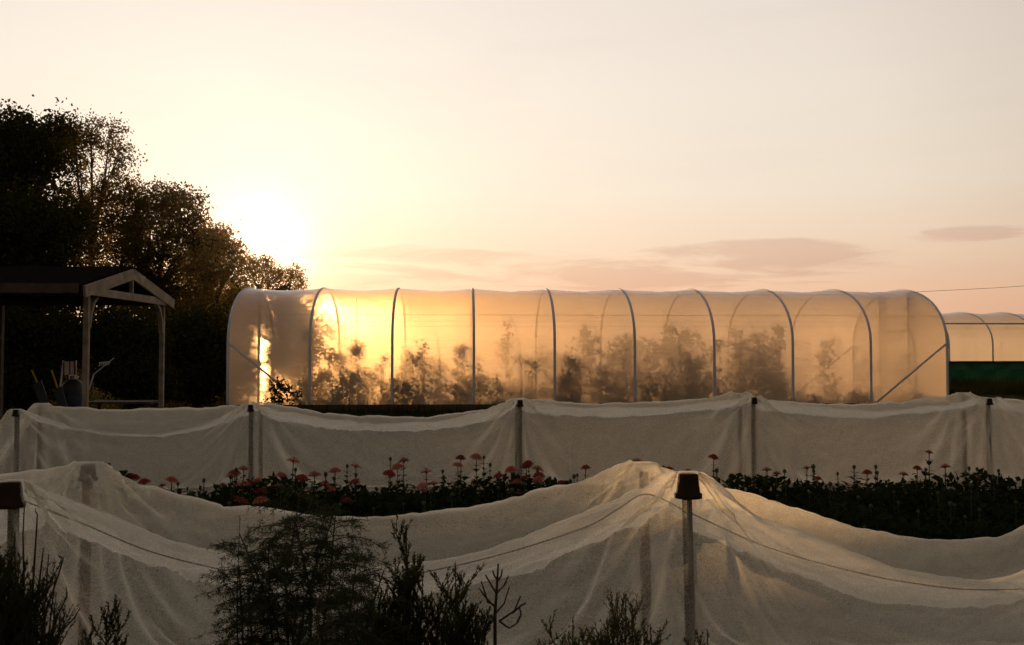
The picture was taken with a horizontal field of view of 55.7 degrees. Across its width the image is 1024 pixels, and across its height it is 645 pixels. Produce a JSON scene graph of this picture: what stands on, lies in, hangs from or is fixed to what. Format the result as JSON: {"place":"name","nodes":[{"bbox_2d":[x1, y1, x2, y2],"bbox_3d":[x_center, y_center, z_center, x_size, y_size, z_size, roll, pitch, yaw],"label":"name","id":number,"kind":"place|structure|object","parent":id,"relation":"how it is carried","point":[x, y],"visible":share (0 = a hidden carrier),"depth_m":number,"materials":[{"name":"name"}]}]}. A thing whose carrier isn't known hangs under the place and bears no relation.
{"place":"outdoors","nodes":[
{"label":"outdoors","id":0,"kind":"place"},
{"bbox_2d":[131,515,194,582],"bbox_3d":[-2.173,1.426,6.099,0.366,0.426,0.391,-1,-2,31],"label":"zinnia","id":1,"kind":"object","parent":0,"point":[160,531],"visible":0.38,"depth_m":6.11,"materials":[{"name":"green plant"}]},
{"bbox_2d":[0,367,1023,644],"bbox_3d":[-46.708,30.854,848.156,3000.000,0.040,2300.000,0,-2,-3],"label":"ground","id":2,"kind":"structure","parent":0,"point":[822,607],"depth_m":5.96,"materials":[{"name":"soil"}]},
{"bbox_2d":[7,508,19,589],"bbox_3d":[-1.842,1.110,3.566,0.042,1.028,0.042,0,-2,-3],"label":"post","id":3,"kind":"object","parent":2,"relation":"on","point":[12,522],"visible":0.27,"depth_m":3.56,"materials":[{"name":"wood"}]},
{"bbox_2d":[0,481,25,509],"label":"plant pot","id":4,"kind":"object","parent":3,"relation":"attached to","point":[11,495],"visible":0.98,"depth_m":3.52,"materials":[{"name":"brown plastic"}]},
{"bbox_2d":[24,494,1023,590],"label":"cord","id":5,"kind":"object","parent":3,"relation":"attached to","point":[545,541],"visible":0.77,"depth_m":3.76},
{"bbox_2d":[13,416,19,478],"bbox_3d":[-4.928,1.355,9.631,0.048,0.959,0.048,0,-2,-3],"label":"post","id":6,"kind":"object","parent":2,"relation":"on","point":[16,441],"visible":0.6,"depth_m":9.62,"materials":[{"name":"wood"}]},
{"bbox_2d":[0,545,62,644],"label":"needle shrub","id":7,"kind":"object","parent":2,"relation":"on","point":[17,613],"visible":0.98,"depth_m":2.10,"materials":[{"name":"green plant"}]},
{"bbox_2d":[36,409,41,492],"bbox_3d":[-4.937,1.355,10.113,0.044,0.992,0.044,0,-2,-3],"label":"post","id":8,"kind":"object","parent":2,"relation":"on","point":[39,440],"visible":0.55,"depth_m":10.10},
{"bbox_2d":[22,523,75,576],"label":"zinnia","id":9,"kind":"object","parent":2,"relation":"on","point":[52,549],"visible":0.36,"depth_m":6.16,"materials":[{"name":"green plant"}]},
{"bbox_2d":[31,370,67,461],"bbox_3d":[-6.436,1.284,13.436,1.235,1.242,0.091,-2,-3,44],"label":"garden tool","id":10,"kind":"object","parent":2,"relation":"on","point":[41,394],"visible":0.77,"depth_m":13.40,"materials":[{"name":"yellow paint"}]},
{"bbox_2d":[0,94,107,406],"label":"tall tree","id":11,"kind":"object","parent":2,"relation":"on","point":[38,227],"visible":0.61,"depth_m":25.84,"materials":[{"name":"green plant"}]},
{"bbox_2d":[3,305,104,410],"bbox_3d":[-12.651,0.717,24.190,5.000,3.268,3.471,0,-2,-3],"label":"hedge shrub","id":12,"kind":"object","parent":2,"relation":"on","point":[42,341],"visible":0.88,"depth_m":23.82,"materials":[{"name":"green plant"}]},
{"bbox_2d":[28,361,80,452],"bbox_3d":[-6.675,1.233,14.263,0.544,1.340,0.606,0,-2,11],"label":"folding chair","id":13,"kind":"object","parent":2,"relation":"on","point":[69,368],"visible":0.58,"depth_m":14.52,"materials":[{"name":"grey fabric"}]},
{"bbox_2d":[11,554,100,644],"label":"needle shrub","id":14,"kind":"object","parent":2,"relation":"on","point":[56,625],"visible":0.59,"depth_m":2.21,"materials":[{"name":"green plant"}]},
{"bbox_2d":[14,503,79,644],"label":"bare twigs","id":15,"kind":"object","parent":14,"relation":"on","point":[34,562],"visible":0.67,"depth_m":2.22,"materials":[{"name":"brown plant"}]},
{"bbox_2d":[51,370,80,459],"bbox_3d":[-6.275,1.286,13.572,0.906,1.232,0.096,-2,-3,42],"label":"garden tool","id":16,"kind":"object","parent":2,"relation":"on","point":[71,440],"visible":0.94,"depth_m":13.45,"materials":[{"name":"yellow paint"}]},
{"bbox_2d":[33,526,105,586],"bbox_3d":[-2.730,1.418,5.988,0.371,0.433,0.385,0,-2,-4],"label":"zinnia","id":17,"kind":"object","parent":2,"relation":"on","point":[72,554],"visible":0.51,"depth_m":5.99,"materials":[{"name":"green plant"}]},
{"bbox_2d":[61,375,81,448],"bbox_3d":[-6.362,1.323,14.023,0.384,1.135,0.400,0,-2,-3],"label":"barbecue","id":18,"kind":"object","parent":2,"relation":"on","point":[72,389],"visible":0.63,"depth_m":13.91,"materials":[{"name":"blue paint"}]},
{"bbox_2d":[78,481,92,644],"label":"post","id":19,"kind":"object","parent":2,"relation":"on","point":[84,580],"visible":0.63,"depth_m":4.34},
{"bbox_2d":[78,465,97,481],"bbox_3d":[-1.914,0.676,4.371,0.084,0.074,0.084,0,-2,-3],"label":"plant pot","id":20,"kind":"object","parent":19,"relation":"attached to","point":[88,470],"visible":0.69,"depth_m":4.34,"materials":[{"name":"brown plastic"}]},
{"bbox_2d":[0,266,174,461],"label":"timber shelter","id":21,"kind":"object","parent":2,"relation":"on","point":[88,288],"visible":0.98,"depth_m":13.99,"materials":[{"name":"wood"}]},
{"bbox_2d":[55,108,148,397],"bbox_3d":[-14.170,-2.304,32.937,4.014,9.894,3.866,0,-2,-3],"label":"tall tree","id":22,"kind":"object","parent":2,"relation":"on","point":[89,137],"visible":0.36,"depth_m":32.53,"materials":[{"name":"green plant"}]},
{"bbox_2d":[79,593,131,644],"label":"needle shrub","id":23,"kind":"object","parent":2,"relation":"on","point":[108,637],"visible":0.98,"depth_m":2.41,"materials":[{"name":"green plant"}]},
{"bbox_2d":[88,400,157,436],"bbox_3d":[-6.753,1.674,16.806,1.150,0.620,0.688,0,-2,-3],"label":"table","id":24,"kind":"object","parent":2,"relation":"on","point":[99,403],"visible":0.56,"depth_m":16.65,"materials":[{"name":"wood"}]},
{"bbox_2d":[112,470,142,512],"bbox_3d":[-3.122,1.447,7.814,0.272,0.490,0.249,2,-3,-41],"label":"leafy plant","id":25,"kind":"object","parent":2,"relation":"on","point":[124,473],"visible":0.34,"depth_m":7.81,"materials":[{"name":"green plant"}]},
{"bbox_2d":[60,306,199,409],"bbox_3d":[-9.854,0.696,24.863,3.629,3.358,2.899,-2,-3,40],"label":"hedge shrub","id":26,"kind":"object","parent":2,"relation":"on","point":[130,341],"visible":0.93,"depth_m":24.28,"materials":[{"name":"green plant"}]},
{"bbox_2d":[118,478,168,525],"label":"zinnia","id":27,"kind":"object","parent":2,"relation":"on","point":[143,481],"visible":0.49,"depth_m":7.34,"materials":[{"name":"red plant"}]},
{"bbox_2d":[72,173,234,322],"bbox_3d":[-11.744,-1.251,31.796,5.266,7.716,5.237,0,-2,-3],"label":"broad tree","id":28,"kind":"object","parent":2,"relation":"on","point":[137,237],"visible":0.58,"depth_m":30.90,"materials":[{"name":"green plant"}]},
{"bbox_2d":[144,281,231,407],"bbox_3d":[-9.053,0.644,26.793,3.814,3.593,3.200,0,-2,-3],"label":"hedge shrub","id":29,"kind":"object","parent":2,"relation":"on","point":[209,341],"visible":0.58,"depth_m":26.41,"materials":[{"name":"green plant"}]},
{"bbox_2d":[162,491,223,544],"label":"zinnia","id":30,"kind":"object","parent":2,"relation":"on","point":[190,493],"visible":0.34,"depth_m":6.55,"materials":[{"name":"green plant"}]},
{"bbox_2d":[147,213,256,400],"bbox_3d":[-9.688,-0.433,30.299,3.585,5.973,3.609,0,-2,-3],"label":"tree","id":31,"kind":"object","parent":2,"relation":"on","point":[213,260],"visible":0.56,"depth_m":29.90,"materials":[{"name":"green plant"}]},
{"bbox_2d":[178,478,226,523],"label":"zinnia","id":32,"kind":"object","parent":2,"relation":"on","point":[202,496],"visible":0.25,"depth_m":7.41,"materials":[{"name":"green plant"}]},
{"bbox_2d":[203,474,252,529],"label":"zinnia","id":33,"kind":"object","parent":2,"relation":"on","point":[231,495],"visible":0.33,"depth_m":7.35,"materials":[{"name":"green plant"}]},
{"bbox_2d":[210,497,259,551],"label":"zinnia","id":34,"kind":"object","parent":2,"relation":"on","point":[241,511],"visible":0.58,"depth_m":6.27,"materials":[{"name":"green plant"}]},
{"bbox_2d":[221,465,258,514],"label":"zinnia","id":35,"kind":"object","parent":2,"relation":"on","point":[243,468],"visible":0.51,"depth_m":7.83,"materials":[{"name":"green plant"}]},
{"bbox_2d":[207,564,282,644],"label":"feathery shrub","id":36,"kind":"object","parent":2,"relation":"on","point":[239,598],"visible":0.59,"depth_m":2.44,"materials":[{"name":"green plant"}]},
{"bbox_2d":[248,412,252,489],"bbox_3d":[-2.632,1.339,9.758,0.048,1.000,0.048,0,-2,-3],"label":"post","id":37,"kind":"object","parent":2,"relation":"on","point":[250,462],"visible":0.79,"depth_m":9.74,"materials":[{"name":"wood"}]},
{"bbox_2d":[230,488,283,542],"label":"zinnia","id":38,"kind":"object","parent":2,"relation":"on","point":[260,491],"visible":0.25,"depth_m":6.64,"materials":[{"name":"red plant"}]},
{"bbox_2d":[232,496,281,564],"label":"zinnia","id":39,"kind":"object","parent":2,"relation":"on","point":[259,500],"visible":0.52,"depth_m":6.15,"materials":[{"name":"green plant"}]},
{"bbox_2d":[259,405,262,478],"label":"post","id":40,"kind":"object","parent":2,"relation":"on","point":[260,445],"visible":0.66,"depth_m":10.22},
{"bbox_2d":[227,497,300,574],"bbox_3d":[-1.591,1.388,6.226,0.444,0.519,0.461,0,-2,-8],"label":"zinnia","id":41,"kind":"object","parent":2,"relation":"on","point":[273,520],"visible":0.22,"depth_m":6.24,"materials":[{"name":"green plant"}]},
{"bbox_2d":[236,248,309,289],"bbox_3d":[-10.071,-0.170,39.659,5.519,6.093,2.871,-1,-2,23],"label":"tree","id":42,"kind":"object","parent":2,"relation":"on","point":[289,278],"visible":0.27,"depth_m":39.55,"materials":[{"name":"green plant"}]},
{"bbox_2d":[261,376,302,410],"bbox_3d":[-5.759,1.792,24.098,1.113,0.934,0.822,0,-2,-3],"label":"bush","id":43,"kind":"object","parent":2,"relation":"on","point":[280,387],"visible":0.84,"depth_m":24.03,"materials":[{"name":"green plant"}]},
{"bbox_2d":[278,474,314,509],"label":"zinnia","id":44,"kind":"object","parent":2,"relation":"on","point":[302,477],"visible":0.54,"depth_m":7.46,"materials":[{"name":"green plant"}]},
{"bbox_2d":[193,484,403,644],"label":"feathery shrub","id":45,"kind":"object","parent":2,"relation":"on","point":[290,600],"visible":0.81,"depth_m":2.45,"materials":[{"name":"green plant"}]},
{"bbox_2d":[295,472,351,527],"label":"zinnia","id":46,"kind":"object","parent":2,"relation":"on","point":[327,496],"visible":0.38,"depth_m":7.27,"materials":[{"name":"green plant"}]},
{"bbox_2d":[283,587,383,644],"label":"feathery shrub","id":47,"kind":"object","parent":2,"relation":"on","point":[320,641],"visible":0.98,"depth_m":2.15,"materials":[{"name":"green plant"}]},
{"bbox_2d":[315,467,351,505],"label":"zinnia","id":48,"kind":"object","parent":2,"relation":"on","point":[334,470],"visible":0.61,"depth_m":7.77,"materials":[{"name":"green plant"}]},
{"bbox_2d":[300,547,424,644],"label":"feathery shrub","id":49,"kind":"object","parent":2,"relation":"on","point":[371,603],"visible":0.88,"depth_m":2.29,"materials":[{"name":"green plant"}]},
{"bbox_2d":[340,479,384,523],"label":"zinnia","id":50,"kind":"object","parent":2,"relation":"on","point":[354,482],"visible":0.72,"depth_m":7.27,"materials":[{"name":"green plant"}]},
{"bbox_2d":[376,470,396,530],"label":"zinnia","id":51,"kind":"object","parent":2,"relation":"on","point":[390,473],"visible":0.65,"depth_m":7.70,"materials":[{"name":"green plant"}]},
{"bbox_2d":[345,511,469,644],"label":"needle shrub","id":52,"kind":"object","parent":2,"relation":"on","point":[407,584],"visible":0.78,"depth_m":2.41,"materials":[{"name":"green plant"}]},
{"bbox_2d":[392,501,449,560],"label":"zinnia","id":53,"kind":"object","parent":2,"relation":"on","point":[422,523],"visible":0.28,"depth_m":6.42,"materials":[{"name":"green plant"}]},
{"bbox_2d":[401,482,440,518],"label":"zinnia","id":54,"kind":"object","parent":2,"relation":"on","point":[422,486],"visible":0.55,"depth_m":7.42,"materials":[{"name":"red plant"}]},
{"bbox_2d":[405,489,465,558],"bbox_3d":[-0.541,1.417,6.744,0.434,0.501,0.445,1,-2,-31],"label":"zinnia","id":55,"kind":"object","parent":2,"relation":"on","point":[430,508],"visible":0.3,"depth_m":6.77,"materials":[{"name":"green plant"}]},
{"bbox_2d":[425,493,476,547],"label":"zinnia","id":56,"kind":"object","parent":2,"relation":"on","point":[452,502],"visible":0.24,"depth_m":6.85,"materials":[{"name":"green plant"}]},
{"bbox_2d":[441,455,469,496],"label":"zinnia","id":57,"kind":"object","parent":2,"relation":"on","point":[461,457],"visible":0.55,"depth_m":8.26,"materials":[{"name":"green plant"}]},
{"bbox_2d":[426,561,490,644],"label":"needle shrub","id":58,"kind":"object","parent":2,"relation":"on","point":[458,625],"visible":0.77,"depth_m":2.38,"materials":[{"name":"green plant"}]},
{"bbox_2d":[444,462,472,518],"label":"zinnia","id":59,"kind":"object","parent":2,"relation":"on","point":[456,464],"visible":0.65,"depth_m":7.95,"materials":[{"name":"green plant"}]},
{"bbox_2d":[436,510,490,566],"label":"zinnia","id":60,"kind":"object","parent":2,"relation":"on","point":[459,527],"visible":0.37,"depth_m":6.41,"materials":[{"name":"green plant"}]},
{"bbox_2d":[456,453,496,503],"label":"zinnia","id":61,"kind":"object","parent":2,"relation":"on","point":[476,456],"visible":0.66,"depth_m":7.95,"materials":[{"name":"green plant"}]},
{"bbox_2d":[457,605,495,644],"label":"needle shrub","id":62,"kind":"object","parent":2,"relation":"on","point":[478,635],"visible":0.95,"depth_m":2.33,"materials":[{"name":"green plant"}]},
{"bbox_2d":[457,508,513,572],"bbox_3d":[-0.151,1.414,6.180,0.390,0.456,0.405,0,-2,4],"label":"zinnia","id":63,"kind":"object","parent":2,"relation":"on","point":[489,534],"visible":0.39,"depth_m":6.20,"materials":[{"name":"green plant"}]},
{"bbox_2d":[478,563,525,644],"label":"candelabra shoot","id":64,"kind":"object","parent":2,"relation":"on","point":[496,591],"visible":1,"depth_m":2.38,"materials":[{"name":"green plant"}]},
{"bbox_2d":[481,501,531,566],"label":"zinnia","id":65,"kind":"object","parent":2,"relation":"on","point":[514,518],"visible":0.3,"depth_m":6.36,"materials":[{"name":"green plant"}]},
{"bbox_2d":[496,466,523,509],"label":"zinnia","id":66,"kind":"object","parent":2,"relation":"on","point":[509,469],"visible":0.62,"depth_m":7.94,"materials":[{"name":"green plant"}]},
{"bbox_2d":[0,460,1023,644],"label":"crop net","id":67,"kind":"object","parent":2,"relation":"on","point":[871,589],"visible":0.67,"depth_m":3.97,"materials":[{"name":"fabric"}]},
{"bbox_2d":[0,468,1023,581],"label":"ground cover","id":68,"kind":"object","parent":2,"relation":"on","point":[903,523],"visible":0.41,"depth_m":6.68,"materials":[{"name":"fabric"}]},
{"bbox_2d":[0,391,1023,497],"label":"crop net","id":69,"kind":"object","parent":2,"relation":"on","point":[610,410],"visible":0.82,"depth_m":10.12,"materials":[{"name":"fabric"}]},
{"bbox_2d":[518,407,521,493],"bbox_3d":[0.080,1.324,9.908,0.048,1.041,0.048,0,-2,-3],"label":"post","id":70,"kind":"object","parent":2,"relation":"on","point":[519,439],"visible":0.71,"depth_m":9.89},
{"bbox_2d":[517,465,546,511],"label":"zinnia","id":71,"kind":"object","parent":2,"relation":"on","point":[537,477],"visible":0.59,"depth_m":7.85,"materials":[{"name":"green plant"}]},
{"bbox_2d":[519,460,548,497],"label":"zinnia","id":72,"kind":"object","parent":2,"relation":"on","point":[528,464],"visible":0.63,"depth_m":8.08,"materials":[{"name":"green plant"}]},
{"bbox_2d":[515,481,559,525],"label":"zinnia","id":73,"kind":"object","parent":2,"relation":"on","point":[536,497],"visible":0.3,"depth_m":7.07,"materials":[{"name":"green plant"}]},
{"bbox_2d":[521,476,573,528],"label":"zinnia","id":74,"kind":"object","parent":2,"relation":"on","point":[550,498],"visible":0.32,"depth_m":7.42,"materials":[{"name":"green plant"}]},
{"bbox_2d":[535,609,594,644],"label":"needle shrub","id":75,"kind":"object","parent":2,"relation":"on","point":[587,640],"visible":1,"depth_m":2.30,"materials":[{"name":"green plant"}]},
{"bbox_2d":[545,479,586,552],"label":"zinnia","id":76,"kind":"object","parent":2,"relation":"on","point":[571,502],"visible":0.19,"depth_m":7.00,"materials":[{"name":"green plant"}]},
{"bbox_2d":[553,522,593,573],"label":"zinnia","id":77,"kind":"object","parent":2,"relation":"on","point":[575,557],"visible":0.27,"depth_m":6.31,"materials":[{"name":"green plant"}]},
{"bbox_2d":[556,474,592,506],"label":"zinnia","id":78,"kind":"object","parent":2,"relation":"on","point":[574,489],"visible":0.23,"depth_m":7.63,"materials":[{"name":"green plant"}]},
{"bbox_2d":[226,287,948,410],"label":"polytunnel","id":79,"kind":"structure","parent":2,"relation":"on","point":[323,347],"depth_m":25.28,"materials":[{"name":"plastic"}]},
{"bbox_2d":[573,473,616,516],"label":"zinnia","id":80,"kind":"object","parent":2,"relation":"on","point":[603,477],"visible":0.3,"depth_m":7.33,"materials":[{"name":"pink plant"}]},
{"bbox_2d":[588,516,639,571],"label":"zinnia","id":81,"kind":"object","parent":2,"relation":"on","point":[613,552],"visible":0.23,"depth_m":6.40,"materials":[{"name":"green plant"}]},
{"bbox_2d":[579,589,671,644],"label":"needle shrub","id":82,"kind":"object","parent":2,"relation":"on","point":[615,627],"visible":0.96,"depth_m":2.37,"materials":[{"name":"green plant"}]},
{"bbox_2d":[609,512,664,572],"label":"zinnia","id":83,"kind":"object","parent":2,"relation":"on","point":[637,553],"visible":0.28,"depth_m":6.31,"materials":[{"name":"green plant"}]},
{"bbox_2d":[639,471,651,644],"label":"post","id":84,"kind":"object","parent":2,"relation":"on","point":[645,563],"visible":0.59,"depth_m":4.48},
{"bbox_2d":[650,506,708,562],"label":"zinnia","id":85,"kind":"object","parent":2,"relation":"on","point":[676,525],"visible":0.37,"depth_m":6.47,"materials":[{"name":"green plant"}]},
{"bbox_2d":[682,499,695,644],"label":"post","id":86,"kind":"object","parent":2,"relation":"on","point":[689,588],"visible":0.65,"depth_m":3.69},
{"bbox_2d":[674,473,701,499],"bbox_3d":[0.671,0.623,3.693,0.105,0.092,0.105,0,-2,-3],"label":"plant pot","id":87,"kind":"object","parent":86,"relation":"attached to","point":[688,487],"visible":1,"depth_m":3.66,"materials":[{"name":"brown plastic"}]},
{"bbox_2d":[678,510,732,579],"bbox_3d":[1.243,1.420,6.207,0.395,0.444,0.380,-1,-2,27],"label":"zinnia","id":88,"kind":"object","parent":2,"relation":"on","point":[709,547],"visible":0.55,"depth_m":6.18,"materials":[{"name":"green plant"}]},
{"bbox_2d":[699,522,750,576],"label":"zinnia","id":89,"kind":"object","parent":2,"relation":"on","point":[729,556],"visible":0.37,"depth_m":6.26,"materials":[{"name":"green plant"}]},
{"bbox_2d":[738,406,741,486],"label":"post","id":90,"kind":"object","parent":2,"relation":"on","point":[739,427],"visible":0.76,"depth_m":10.51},
{"bbox_2d":[751,404,755,493],"bbox_3d":[2.506,1.317,10.041,0.048,1.063,0.048,0,-2,-3],"label":"post","id":91,"kind":"object","parent":2,"relation":"on","point":[753,428],"visible":0.77,"depth_m":10.03,"materials":[{"name":"wood"}]},
{"bbox_2d":[779,464,849,521],"bbox_3d":[2.344,1.395,7.474,0.534,0.601,0.514,-2,-2,37],"label":"zinnia","id":92,"kind":"object","parent":2,"relation":"on","point":[813,489],"visible":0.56,"depth_m":7.50,"materials":[{"name":"green plant"}]},
{"bbox_2d":[812,481,857,534],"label":"zinnia","id":93,"kind":"object","parent":2,"relation":"on","point":[830,491],"visible":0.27,"depth_m":7.17,"materials":[{"name":"green plant"}]},
{"bbox_2d":[843,525,884,573],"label":"zinnia","id":94,"kind":"object","parent":2,"relation":"on","point":[865,545],"visible":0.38,"depth_m":6.32,"materials":[{"name":"green plant"}]},
{"bbox_2d":[842,504,892,558],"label":"zinnia","id":95,"kind":"object","parent":2,"relation":"on","point":[871,527],"visible":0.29,"depth_m":6.62,"materials":[{"name":"green plant"}]},
{"bbox_2d":[892,510,941,571],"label":"zinnia","id":96,"kind":"object","parent":2,"relation":"on","point":[915,531],"visible":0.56,"depth_m":6.37,"materials":[{"name":"green plant"}]},
{"bbox_2d":[907,450,949,508],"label":"zinnia","id":97,"kind":"object","parent":2,"relation":"on","point":[928,462],"visible":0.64,"depth_m":8.37,"materials":[{"name":"green plant"}]},
{"bbox_2d":[908,491,964,527],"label":"zinnia","id":98,"kind":"object","parent":2,"relation":"on","point":[936,511],"visible":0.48,"depth_m":6.99,"materials":[{"name":"green plant"}]},
{"bbox_2d":[924,501,985,571],"bbox_3d":[2.886,1.417,6.372,0.408,0.472,0.419,-2,-3,45],"label":"zinnia","id":99,"kind":"object","parent":2,"relation":"on","point":[958,535],"visible":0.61,"depth_m":6.39,"materials":[{"name":"green plant"}]},
{"bbox_2d":[962,397,966,480],"bbox_3d":[4.981,1.329,10.660,0.044,1.082,0.044,0,-2,-3],"label":"post","id":100,"kind":"object","parent":2,"relation":"on","point":[964,446],"visible":0.76,"depth_m":10.64,"materials":[{"name":"wood"}]},
{"bbox_2d":[943,483,995,534],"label":"zinnia","id":101,"kind":"object","parent":2,"relation":"on","point":[971,512],"visible":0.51,"depth_m":7.07,"materials":[{"name":"green plant"}]},
{"bbox_2d":[954,475,1003,514],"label":"zinnia","id":102,"kind":"object","parent":2,"relation":"on","point":[978,490],"visible":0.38,"depth_m":7.63,"materials":[{"name":"green plant"}]},
{"bbox_2d":[942,312,1023,384],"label":"polytunnel","id":103,"kind":"structure","parent":2,"relation":"on","point":[988,346],"depth_m":41.20,"materials":[{"name":"beige plastic"}]},
{"bbox_2d":[986,405,991,491],"bbox_3d":[5.010,1.331,10.179,0.048,1.046,0.048,0,-2,-3],"label":"post","id":104,"kind":"object","parent":2,"relation":"on","point":[987,418],"visible":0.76,"depth_m":10.17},
{"bbox_2d":[977,476,1011,521],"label":"zinnia","id":105,"kind":"object","parent":2,"relation":"on","point":[994,494],"visible":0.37,"depth_m":7.88,"materials":[{"name":"green plant"}]},
{"bbox_2d":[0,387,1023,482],"bbox_3d":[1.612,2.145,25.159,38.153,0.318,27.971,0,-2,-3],"label":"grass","id":106,"kind":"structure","parent":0,"point":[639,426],"depth_m":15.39,"materials":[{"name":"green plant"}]},
{"bbox_2d":[0,0,1023,322],"label":"sky","id":107,"kind":"structure","parent":0,"point":[430,145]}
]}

